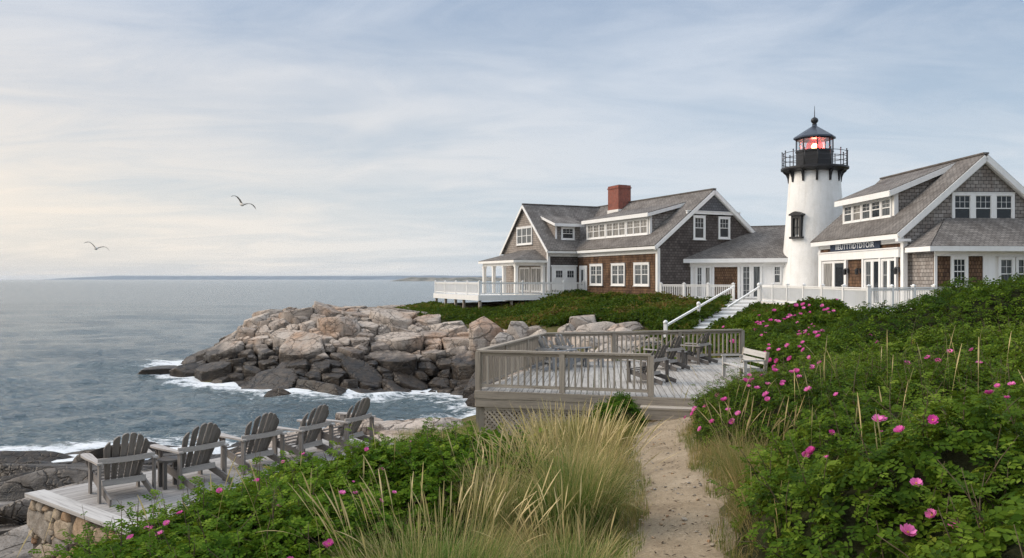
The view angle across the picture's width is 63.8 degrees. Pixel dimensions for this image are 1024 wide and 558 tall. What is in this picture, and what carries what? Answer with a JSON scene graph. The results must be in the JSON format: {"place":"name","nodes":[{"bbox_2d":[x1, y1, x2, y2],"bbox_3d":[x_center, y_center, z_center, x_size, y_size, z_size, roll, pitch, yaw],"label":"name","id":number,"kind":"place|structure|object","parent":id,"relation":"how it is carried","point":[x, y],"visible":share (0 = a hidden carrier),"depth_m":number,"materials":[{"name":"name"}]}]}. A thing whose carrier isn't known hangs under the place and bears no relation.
{"place":"outdoors","nodes":[
{"label":"outdoors","id":0,"kind":"place"},
{"bbox_2d":[0,440,249,557],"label":"rock shelf","id":1,"kind":"object","parent":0,"point":[22,473],"visible":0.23,"depth_m":22.05,"materials":[{"name":"grey stone"}]},
{"bbox_2d":[235,414,462,453],"bbox_3d":[-4.617,5.060,24.002,7.762,2.217,12.769,0,0,0],"label":"rock outcrop","id":2,"kind":"object","parent":1,"relation":"on","point":[389,428],"visible":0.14,"depth_m":26.94,"materials":[{"name":"stone"}]},
{"bbox_2d":[231,196,255,208],"bbox_3d":[-13.087,-3.697,39.993,1.350,0.325,0.764,30,-13,-36],"label":"seagull","id":3,"kind":"object","parent":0,"point":[242,204],"visible":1,"depth_m":39.89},
{"bbox_2d":[0,279,502,462],"bbox_3d":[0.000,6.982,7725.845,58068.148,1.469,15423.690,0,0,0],"label":"sea","id":4,"kind":"structure","parent":0,"point":[77,357],"depth_m":65.71,"materials":[{"name":"liquid"}]},
{"bbox_2d":[138,365,176,374],"bbox_3d":[-25.614,7.100,60.588,3.807,1.314,2.257,0,0,-17],"label":"sea rock","id":5,"kind":"object","parent":4,"relation":"in","point":[163,369],"visible":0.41,"depth_m":59.59,"materials":[{"name":"stone"}]},
{"bbox_2d":[169,362,199,376],"bbox_3d":[-23.401,6.891,59.587,2.657,1.649,1.818,0,0,21],"label":"sea rock","id":6,"kind":"object","parent":4,"relation":"in","point":[186,370],"visible":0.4,"depth_m":58.95,"materials":[{"name":"stone"}]},
{"bbox_2d":[263,388,291,396],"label":"sea rock","id":7,"kind":"object","parent":4,"relation":"in","point":[277,392],"visible":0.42,"depth_m":49.31,"materials":[{"name":"stone"}]},
{"bbox_2d":[42,275,501,279],"bbox_3d":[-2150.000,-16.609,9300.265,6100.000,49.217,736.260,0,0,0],"label":"distant land","id":8,"kind":"structure","parent":0,"point":[246,277],"depth_m":9068.51,"materials":[{"name":"grey"}]},
{"bbox_2d":[245,344,452,383],"bbox_3d":[-13.400,7.051,61.400,35.200,9.898,36.800,0,0,0],"label":"rock bed","id":9,"kind":"object","parent":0,"point":[431,377],"depth_m":55.89,"materials":[{"name":"stone"}]},
{"bbox_2d":[181,301,550,406],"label":"rock headland","id":10,"kind":"structure","parent":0,"point":[402,342],"depth_m":55.95,"materials":[{"name":"stone"}]},
{"bbox_2d":[469,316,503,351],"bbox_3d":[-1.671,3.503,52.358,2.268,2.273,1.952,0,0,-27],"label":"boulder","id":11,"kind":"object","parent":10,"relation":"on","point":[484,331],"visible":0.71,"depth_m":51.52,"materials":[{"name":"beige stone"}]},
{"bbox_2d":[490,332,514,345],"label":"boulder","id":12,"kind":"object","parent":10,"relation":"on","point":[501,337],"visible":0.47,"depth_m":49.78,"materials":[{"name":"grey stone"}]},
{"bbox_2d":[507,321,528,338],"bbox_3d":[0.352,3.264,51.431,1.356,1.242,1.141,0,0,32],"label":"boulder","id":13,"kind":"object","parent":10,"relation":"on","point":[517,329],"visible":0.71,"depth_m":51.12,"materials":[{"name":"grey stone"}]},
{"bbox_2d":[393,277,501,280],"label":"headland shore","id":14,"kind":"structure","parent":0,"point":[447,279],"depth_m":2617.45,"materials":[{"name":"grey"}]},
{"bbox_2d":[203,300,777,557],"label":"ground","id":15,"kind":"structure","parent":0,"point":[552,328],"depth_m":11.51,"materials":[{"name":"green plant"}]},
{"bbox_2d":[25,436,392,557],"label":"stone terrace","id":16,"kind":"structure","parent":15,"relation":"on","point":[68,503],"depth_m":11.42,"materials":[{"name":"grey stone"}]},
{"bbox_2d":[80,432,158,506],"bbox_3d":[-5.500,2.578,11.596,0.883,0.943,1.110,0,0,-40],"label":"adirondack chair","id":17,"kind":"object","parent":16,"relation":"on","point":[135,459],"visible":0.98,"depth_m":11.45,"materials":[{"name":"grey wood"}]},
{"bbox_2d":[157,456,176,489],"bbox_3d":[-5.020,2.840,12.060,0.340,0.421,0.340,0,0,-40],"label":"side table","id":18,"kind":"object","parent":16,"relation":"on","point":[162,470],"visible":0.77,"depth_m":12.04,"materials":[{"name":"grey wood"}]},
{"bbox_2d":[150,422,231,490],"bbox_3d":[-4.776,2.578,12.340,1.109,0.943,0.883,0,0,40],"label":"adirondack chair","id":19,"kind":"object","parent":16,"relation":"on","point":[208,442],"visible":0.91,"depth_m":12.20,"materials":[{"name":"grey wood"}]},
{"bbox_2d":[219,412,286,474],"bbox_3d":[-4.156,2.578,13.260,1.109,0.943,0.883,0,0,40],"label":"adirondack chair","id":20,"kind":"object","parent":16,"relation":"on","point":[260,437],"visible":0.83,"depth_m":13.12,"materials":[{"name":"grey wood"}]},
{"bbox_2d":[272,404,341,460],"bbox_3d":[-3.523,2.578,14.034,1.110,0.943,0.883,0,0,31],"label":"adirondack chair","id":21,"kind":"object","parent":16,"relation":"on","point":[304,440],"visible":0.88,"depth_m":13.92,"materials":[{"name":"grey wood"}]},
{"bbox_2d":[317,397,382,451],"bbox_3d":[-2.952,2.578,14.835,1.109,0.943,0.883,0,0,28],"label":"adirondack chair","id":22,"kind":"object","parent":16,"relation":"on","point":[345,421],"visible":0.84,"depth_m":14.71,"materials":[{"name":"grey wood"}]},
{"bbox_2d":[28,420,497,557],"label":"rose bush","id":23,"kind":"object","parent":15,"relation":"on","point":[277,500],"visible":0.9,"depth_m":7.18,"materials":[{"name":"green plant"}]},
{"bbox_2d":[260,459,580,557],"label":"dune grass","id":24,"kind":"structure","parent":15,"relation":"on","point":[442,554],"depth_m":6.09,"materials":[{"name":"green plant"}]},
{"bbox_2d":[391,416,483,443],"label":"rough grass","id":25,"kind":"structure","parent":15,"relation":"on","point":[433,434],"depth_m":21.09,"materials":[{"name":"green plant"}]},
{"bbox_2d":[327,415,564,515],"bbox_3d":[-1.123,2.785,10.951,4.155,2.100,4.161,0,0,0],"label":"rose bush","id":26,"kind":"object","parent":15,"relation":"on","point":[467,445],"visible":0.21,"depth_m":10.55,"materials":[{"name":"green plant"}]},
{"bbox_2d":[400,426,546,447],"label":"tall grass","id":27,"kind":"structure","parent":15,"relation":"on","point":[500,432],"depth_m":16.59,"materials":[{"name":"green plant"}]},
{"bbox_2d":[433,280,583,307],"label":"white deck","id":28,"kind":"structure","parent":15,"relation":"on","point":[463,291],"depth_m":65.50,"materials":[{"name":"paint"}]},
{"bbox_2d":[17,330,1023,556],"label":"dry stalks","id":29,"kind":"object","parent":15,"relation":"on","point":[858,406],"visible":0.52,"depth_m":7.74,"materials":[{"name":"beige plant"}]},
{"bbox_2d":[395,289,731,334],"bbox_3d":[1.889,4.879,60.532,24.951,8.260,35.588,0,0,0],"label":"ground cover","id":30,"kind":"object","parent":15,"relation":"on","point":[653,310],"visible":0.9,"depth_m":54.20,"materials":[{"name":"green plant"}]},
{"bbox_2d":[472,475,659,557],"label":"dune grass","id":31,"kind":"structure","parent":15,"relation":"on","point":[579,551],"depth_m":6.12,"materials":[{"name":"green plant"}]},
{"bbox_2d":[557,323,575,331],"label":"boulder","id":32,"kind":"object","parent":15,"relation":"on","point":[568,327],"visible":0.69,"depth_m":47.55,"materials":[{"name":"grey stone"}]},
{"bbox_2d":[470,393,678,539],"bbox_3d":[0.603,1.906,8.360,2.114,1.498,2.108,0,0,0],"label":"dune grass","id":33,"kind":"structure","parent":15,"relation":"on","point":[590,489],"depth_m":8.15,"materials":[{"name":"green plant"}]},
{"bbox_2d":[569,315,596,328],"bbox_3d":[4.253,2.672,48.616,1.767,1.110,1.519,0,0,9],"label":"boulder","id":34,"kind":"object","parent":15,"relation":"on","point":[575,321],"visible":0.47,"depth_m":48.00,"materials":[{"name":"grey stone"}]},
{"bbox_2d":[508,327,663,376],"bbox_3d":[3.457,4.576,43.301,8.016,3.928,10.275,0,0,-31],"label":"rock rubble","id":35,"kind":"object","parent":15,"relation":"on","point":[619,341],"visible":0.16,"depth_m":42.02,"materials":[{"name":"beige stone"}]},
{"bbox_2d":[576,321,614,331],"bbox_3d":[4.750,2.958,46.569,2.234,1.135,1.721,0,0,-26],"label":"boulder","id":36,"kind":"object","parent":15,"relation":"on","point":[597,326],"visible":0.49,"depth_m":46.12,"materials":[{"name":"grey stone"}]},
{"bbox_2d":[474,329,748,435],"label":"timber deck","id":37,"kind":"structure","parent":15,"relation":"on","point":[528,387],"depth_m":20.25,"materials":[{"name":"grey wood"}]},
{"bbox_2d":[532,336,576,371],"bbox_3d":[1.223,2.234,24.979,1.225,1.032,0.975,0,0,-38],"label":"adirondack chair","id":38,"kind":"object","parent":37,"relation":"on","point":[543,348],"visible":0.71,"depth_m":24.83,"materials":[{"name":"grey wood"}]},
{"bbox_2d":[547,334,591,366],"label":"adirondack chair","id":39,"kind":"object","parent":37,"relation":"on","point":[560,346],"visible":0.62,"depth_m":25.69,"materials":[{"name":"grey wood"}]},
{"bbox_2d":[583,358,603,366],"bbox_3d":[2.550,2.550,25.900,0.600,0.400,0.592,0,0,-10],"label":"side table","id":40,"kind":"object","parent":37,"relation":"on","point":[597,362],"visible":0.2,"depth_m":25.67,"materials":[{"name":"grey wood"}]},
{"bbox_2d":[622,344,676,384],"bbox_3d":[3.675,2.227,21.876,1.225,1.045,0.975,0,0,44],"label":"adirondack chair","id":41,"kind":"object","parent":37,"relation":"on","point":[658,360],"visible":0.68,"depth_m":21.81,"materials":[{"name":"grey wood"}]},
{"bbox_2d":[643,336,689,370],"bbox_3d":[4.742,2.227,25.073,0.975,1.045,1.225,0,0,-40],"label":"adirondack chair","id":42,"kind":"object","parent":37,"relation":"on","point":[675,349],"visible":0.69,"depth_m":24.91,"materials":[{"name":"grey wood"}]},
{"bbox_2d":[677,332,717,364],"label":"adirondack chair","id":43,"kind":"object","parent":37,"relation":"on","point":[699,347],"visible":0.89,"depth_m":26.73,"materials":[{"name":"grey wood"}]},
{"bbox_2d":[721,347,769,377],"bbox_3d":[6.335,2.336,22.388,0.726,0.841,1.656,0,0,-6],"label":"garden bench","id":44,"kind":"object","parent":37,"relation":"on","point":[744,366],"visible":0.81,"depth_m":22.24,"materials":[{"name":"white wood"}]},
{"bbox_2d":[478,185,754,300],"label":"shingled house","id":45,"kind":"structure","parent":15,"relation":"on","point":[621,241],"depth_m":64.51,"materials":[{"name":"grey wood"}]},
{"bbox_2d":[516,225,532,245],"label":"window","id":46,"kind":"structure","parent":45,"relation":"in","point":[523,234],"depth_m":71.35,"materials":[{"name":"white paint"}]},
{"bbox_2d":[519,267,529,291],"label":"window","id":47,"kind":"structure","parent":45,"relation":"in","point":[524,273],"depth_m":71.24,"materials":[{"name":"white paint"}]},
{"bbox_2d":[531,267,540,291],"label":"window","id":48,"kind":"structure","parent":45,"relation":"in","point":[535,271],"depth_m":69.18,"materials":[{"name":"white paint"}]},
{"bbox_2d":[551,265,576,289],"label":"door","id":49,"kind":"structure","parent":45,"relation":"in","point":[568,273],"depth_m":67.88,"materials":[{"name":"white paint"}]},
{"bbox_2d":[561,227,574,239],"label":"window","id":50,"kind":"structure","parent":45,"relation":"in","point":[567,233],"depth_m":68.88,"materials":[{"name":"white paint"}]},
{"bbox_2d":[579,266,586,289],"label":"door","id":51,"kind":"structure","parent":45,"relation":"in","point":[582,269],"depth_m":67.35,"materials":[{"name":"white paint"}]},
{"bbox_2d":[586,222,604,239],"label":"window","id":52,"kind":"structure","parent":45,"relation":"in","point":[595,230],"depth_m":67.07,"materials":[{"name":"white paint"}]},
{"bbox_2d":[589,264,602,285],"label":"window","id":53,"kind":"structure","parent":45,"relation":"in","point":[596,270],"depth_m":65.61,"materials":[{"name":"white paint"}]},
{"bbox_2d":[605,220,625,237],"bbox_3d":[8.099,-3.899,64.346,0.112,1.312,3.050,0,0,-25],"label":"window","id":54,"kind":"structure","parent":45,"relation":"in","point":[613,229],"depth_m":64.41,"materials":[{"name":"white paint"}]},
{"bbox_2d":[610,263,624,285],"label":"window","id":55,"kind":"structure","parent":45,"relation":"in","point":[617,269],"depth_m":62.68,"materials":[{"name":"white paint"}]},
{"bbox_2d":[625,217,647,236],"bbox_3d":[9.344,-3.899,61.616,0.112,1.312,3.050,0,0,-25],"label":"window","id":56,"kind":"structure","parent":45,"relation":"in","point":[636,226],"depth_m":61.58,"materials":[{"name":"white paint"}]},
{"bbox_2d":[633,262,649,286],"bbox_3d":[9.392,-0.335,59.775,0.112,1.760,2.100,0,0,-25],"label":"window","id":57,"kind":"structure","parent":45,"relation":"in","point":[641,270],"depth_m":59.74,"materials":[{"name":"white paint"}]},
{"bbox_2d":[692,215,705,239],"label":"window","id":58,"kind":"structure","parent":45,"relation":"in","point":[699,221],"depth_m":59.48,"materials":[{"name":"white paint"}]},
{"bbox_2d":[718,216,730,239],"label":"window","id":59,"kind":"structure","parent":45,"relation":"in","point":[723,222],"depth_m":60.37,"materials":[{"name":"white paint"}]},
{"bbox_2d":[588,390,645,429],"bbox_3d":[2.280,3.077,18.300,1.760,1.175,1.600,0,0,0],"label":"shrub","id":60,"kind":"object","parent":15,"relation":"on","point":[632,410],"visible":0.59,"depth_m":18.02,"materials":[{"name":"green plant"}]},
{"bbox_2d":[609,321,643,329],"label":"boulder","id":61,"kind":"object","parent":15,"relation":"on","point":[634,325],"visible":0.34,"depth_m":45.47,"materials":[{"name":"grey stone"}]},
{"bbox_2d":[569,328,738,391],"bbox_3d":[5.287,3.724,36.374,8.396,2.655,15.873,0,0,0],"label":"ground cover","id":62,"kind":"object","parent":15,"relation":"on","point":[664,342],"visible":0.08,"depth_m":38.23,"materials":[{"name":"green plant"}]},
{"bbox_2d":[663,283,760,339],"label":"white stairs","id":63,"kind":"structure","parent":15,"relation":"on","point":[732,308],"depth_m":48.94,"materials":[{"name":"paint"}]},
{"bbox_2d":[683,225,787,298],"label":"connecting building","id":64,"kind":"structure","parent":15,"relation":"on","point":[746,263],"depth_m":58.16,"materials":[{"name":"white paint"}]},
{"bbox_2d":[695,266,702,297],"bbox_3d":[13.430,0.200,58.866,0.572,2.300,0.067,0,0,25],"label":"door","id":65,"kind":"structure","parent":64,"relation":"in","point":[698,269],"depth_m":58.92,"materials":[{"name":"white paint"}]},
{"bbox_2d":[703,266,711,297],"bbox_3d":[13.950,0.200,58.629,0.572,2.300,0.067,0,0,25],"label":"door","id":66,"kind":"structure","parent":64,"relation":"in","point":[707,270],"depth_m":58.64,"materials":[{"name":"white paint"}]},
{"bbox_2d":[741,264,751,297],"bbox_3d":[16.397,0.140,57.500,0.702,2.420,0.067,0,0,25],"label":"door","id":67,"kind":"structure","parent":64,"relation":"in","point":[746,272],"depth_m":57.51,"materials":[{"name":"white paint"}]},
{"bbox_2d":[752,264,761,297],"bbox_3d":[17.042,0.140,57.203,0.702,2.420,0.067,0,0,25],"label":"door","id":68,"kind":"structure","parent":64,"relation":"in","point":[756,271],"depth_m":57.23,"materials":[{"name":"white paint"}]},
{"bbox_2d":[773,265,781,283],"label":"window","id":69,"kind":"structure","parent":64,"relation":"in","point":[777,269],"depth_m":56.65,"materials":[{"name":"white paint"}]},
{"bbox_2d":[700,453,806,557],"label":"dry grass","id":70,"kind":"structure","parent":15,"relation":"on","point":[744,513],"depth_m":6.59,"materials":[{"name":"plant"}]},
{"bbox_2d":[693,389,816,504],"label":"dry grass","id":71,"kind":"structure","parent":15,"relation":"on","point":[736,466],"depth_m":9.60,"materials":[{"name":"green plant"}]},
{"bbox_2d":[700,301,863,350],"bbox_3d":[12.054,2.302,41.408,7.732,2.158,22.739,0,0,0],"label":"ground cover","id":72,"kind":"object","parent":15,"relation":"on","point":[761,308],"visible":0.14,"depth_m":43.47,"materials":[{"name":"green plant"}]},
{"bbox_2d":[713,296,859,349],"bbox_3d":[11.680,2.135,34.980,7.360,2.794,8.160,0,0,0],"label":"rose bush","id":73,"kind":"object","parent":15,"relation":"on","point":[816,310],"visible":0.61,"depth_m":35.13,"materials":[{"name":"green plant"}]},
{"bbox_2d":[733,321,885,373],"bbox_3d":[9.050,2.694,26.500,7.500,2.694,14.400,0,0,0],"label":"rose bush","id":74,"kind":"object","parent":15,"relation":"on","point":[777,341],"visible":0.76,"depth_m":23.63,"materials":[{"name":"green plant"}]},
{"bbox_2d":[659,282,968,312],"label":"white terrace","id":75,"kind":"structure","parent":15,"relation":"on","point":[773,293],"depth_m":41.37,"materials":[{"name":"paint"}]},
{"bbox_2d":[781,106,848,287],"bbox_3d":[20.800,-4.950,56.500,4.720,13.900,4.720,0,0,0],"label":"lighthouse","id":76,"kind":"object","parent":15,"relation":"on","point":[814,175],"visible":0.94,"depth_m":55.11,"materials":[{"name":"white paint"}]},
{"bbox_2d":[789,211,804,238],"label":"window","id":77,"kind":"structure","parent":76,"relation":"in","point":[796,217],"depth_m":55.27,"materials":[{"name":"black paint"}]},
{"bbox_2d":[683,334,1021,451],"bbox_3d":[4.890,2.043,13.140,5.280,2.721,8.480,0,0,0],"label":"rose bush","id":78,"kind":"object","parent":15,"relation":"on","point":[867,378],"visible":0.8,"depth_m":11.96,"materials":[{"name":"green plant"}]},
{"bbox_2d":[706,357,1023,557],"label":"rose bush","id":79,"kind":"object","parent":15,"relation":"on","point":[926,483],"visible":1,"depth_m":5.29,"materials":[{"name":"green plant"}]},
{"bbox_2d":[746,313,1023,383],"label":"rose thicket","id":80,"kind":"object","parent":15,"relation":"on","point":[995,346],"visible":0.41,"depth_m":14.59,"materials":[{"name":"green plant"}]},
{"bbox_2d":[792,272,1023,347],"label":"hedge","id":81,"kind":"object","parent":15,"relation":"on","point":[973,303],"visible":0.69,"depth_m":20.57,"materials":[{"name":"green plant"}]},
{"bbox_2d":[810,152,1023,304],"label":"gabled shop house","id":82,"kind":"structure","parent":15,"relation":"on","point":[936,224],"depth_m":42.20,"materials":[{"name":"grey wood"}]},
{"bbox_2d":[822,261,832,286],"bbox_3d":[19.552,0.150,50.834,0.067,2.500,1.542,0,0,-3],"label":"door","id":83,"kind":"structure","parent":82,"relation":"in","point":[827,266],"depth_m":50.95,"materials":[{"name":"white paint"}]},
{"bbox_2d":[833,260,844,286],"bbox_3d":[19.622,0.150,49.282,0.067,2.500,1.542,0,0,-3],"label":"door","id":84,"kind":"structure","parent":82,"relation":"in","point":[838,266],"depth_m":49.43,"materials":[{"name":"white paint"}]},
{"bbox_2d":[843,204,851,223],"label":"window","id":85,"kind":"structure","parent":82,"relation":"in","point":[847,209],"depth_m":49.82,"materials":[{"name":"white paint"}]},
{"bbox_2d":[851,202,860,222],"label":"window","id":86,"kind":"structure","parent":82,"relation":"in","point":[856,207],"depth_m":48.65,"materials":[{"name":"white paint"}]},
{"bbox_2d":[860,200,869,221],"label":"window","id":87,"kind":"structure","parent":82,"relation":"in","point":[865,205],"depth_m":47.53,"materials":[{"name":"white paint"}]},
{"bbox_2d":[864,259,871,287],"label":"door","id":88,"kind":"structure","parent":82,"relation":"in","point":[867,262],"depth_m":45.73,"materials":[{"name":"white paint"}]},
{"bbox_2d":[872,259,877,304],"bbox_3d":[19.853,0.150,44.796,0.067,2.500,0.872,0,0,-3],"label":"door","id":89,"kind":"structure","parent":82,"relation":"in","point":[874,261],"depth_m":45.02,"materials":[{"name":"white paint"}]},
{"bbox_2d":[870,198,879,219],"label":"window","id":90,"kind":"structure","parent":82,"relation":"in","point":[874,204],"depth_m":46.37,"materials":[{"name":"white paint"}]},
{"bbox_2d":[881,258,887,303],"bbox_3d":[19.902,0.150,43.822,0.067,2.500,0.742,0,0,-3],"label":"door","id":91,"kind":"structure","parent":82,"relation":"in","point":[884,261],"depth_m":43.93,"materials":[{"name":"white paint"}]},
{"bbox_2d":[879,196,891,218],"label":"window","id":92,"kind":"structure","parent":82,"relation":"in","point":[886,202],"depth_m":45.14,"materials":[{"name":"white paint"}]},
{"bbox_2d":[888,258,893,286],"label":"door","id":93,"kind":"structure","parent":82,"relation":"in","point":[890,260],"depth_m":43.29,"materials":[{"name":"white paint"}]},
{"bbox_2d":[950,255,968,286],"bbox_3d":[21.747,-0.375,39.922,0.960,1.540,0.112,0,0,-3],"label":"window","id":94,"kind":"structure","parent":82,"relation":"in","point":[958,263],"depth_m":39.94,"materials":[{"name":"white paint"}]},
{"bbox_2d":[952,192,972,217],"bbox_3d":[23.077,-3.635,42.089,1.200,1.640,0.112,0,0,-3],"label":"window","id":95,"kind":"structure","parent":82,"relation":"in","point":[962,202],"depth_m":42.12,"materials":[{"name":"white paint"}]},
{"bbox_2d":[973,192,993,217],"bbox_3d":[24.179,-3.635,42.146,1.200,1.640,0.112,0,0,-3],"label":"window","id":96,"kind":"structure","parent":82,"relation":"in","point":[983,202],"depth_m":42.17,"materials":[{"name":"white paint"}]},
{"bbox_2d":[994,192,1015,217],"bbox_3d":[25.277,-3.635,42.201,1.200,1.640,0.112,0,0,-3],"label":"window","id":97,"kind":"structure","parent":82,"relation":"in","point":[1004,202],"depth_m":42.23,"materials":[{"name":"white paint"}]},
{"bbox_2d":[997,256,1015,284],"bbox_3d":[24.104,-0.255,40.040,0.920,1.700,0.112,0,0,-3],"label":"window","id":98,"kind":"structure","parent":82,"relation":"in","point":[1006,264],"depth_m":40.06,"materials":[{"name":"white paint"}]},
{"bbox_2d":[1015,256,1023,277],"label":"window","id":99,"kind":"structure","parent":82,"relation":"in","point":[1019,260],"depth_m":40.10,"materials":[{"name":"white paint"}]},
{"bbox_2d":[439,417,570,538],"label":"dune grass","id":100,"kind":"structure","parent":0,"point":[507,509],"depth_m":8.55,"materials":[{"name":"green plant"}]},
{"bbox_2d":[0,0,1023,278],"label":"sky","id":101,"kind":"structure","parent":0,"point":[363,137],"materials":[{"name":"blue"}]},
{"bbox_2d":[522,397,596,436],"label":"dry grass","id":102,"kind":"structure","parent":0,"point":[546,423],"depth_m":18.21,"materials":[{"name":"plant"}]},
{"bbox_2d":[520,415,633,495],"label":"rough grass","id":103,"kind":"structure","parent":0,"point":[591,433],"depth_m":14.84,"materials":[{"name":"green plant"}]},
{"bbox_2d":[448,408,782,557],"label":"short grass","id":104,"kind":"structure","parent":0,"point":[627,510],"depth_m":8.55,"materials":[{"name":"green plant"}]},
{"bbox_2d":[670,351,687,365],"bbox_3d":[5.280,2.520,26.000,0.492,0.460,0.500,0,0,20],"label":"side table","id":105,"kind":"object","parent":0,"point":[685,358],"visible":0.36,"depth_m":25.84,"materials":[{"name":"grey wood"}]},
{"bbox_2d":[620,417,738,557],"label":"path","id":106,"kind":"structure","parent":0,"point":[690,546],"depth_m":9.24,"materials":[{"name":"beige sand"}]},
{"bbox_2d":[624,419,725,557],"bbox_3d":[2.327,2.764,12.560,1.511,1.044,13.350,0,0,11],"label":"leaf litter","id":107,"kind":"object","parent":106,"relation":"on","point":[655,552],"visible":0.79,"depth_m":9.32,"materials":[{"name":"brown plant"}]},
{"bbox_2d":[631,417,727,545],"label":"pebbles","id":108,"kind":"object","parent":106,"relation":"on","point":[685,519],"visible":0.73,"depth_m":9.31,"materials":[{"name":"beige gravel"}]}
]}

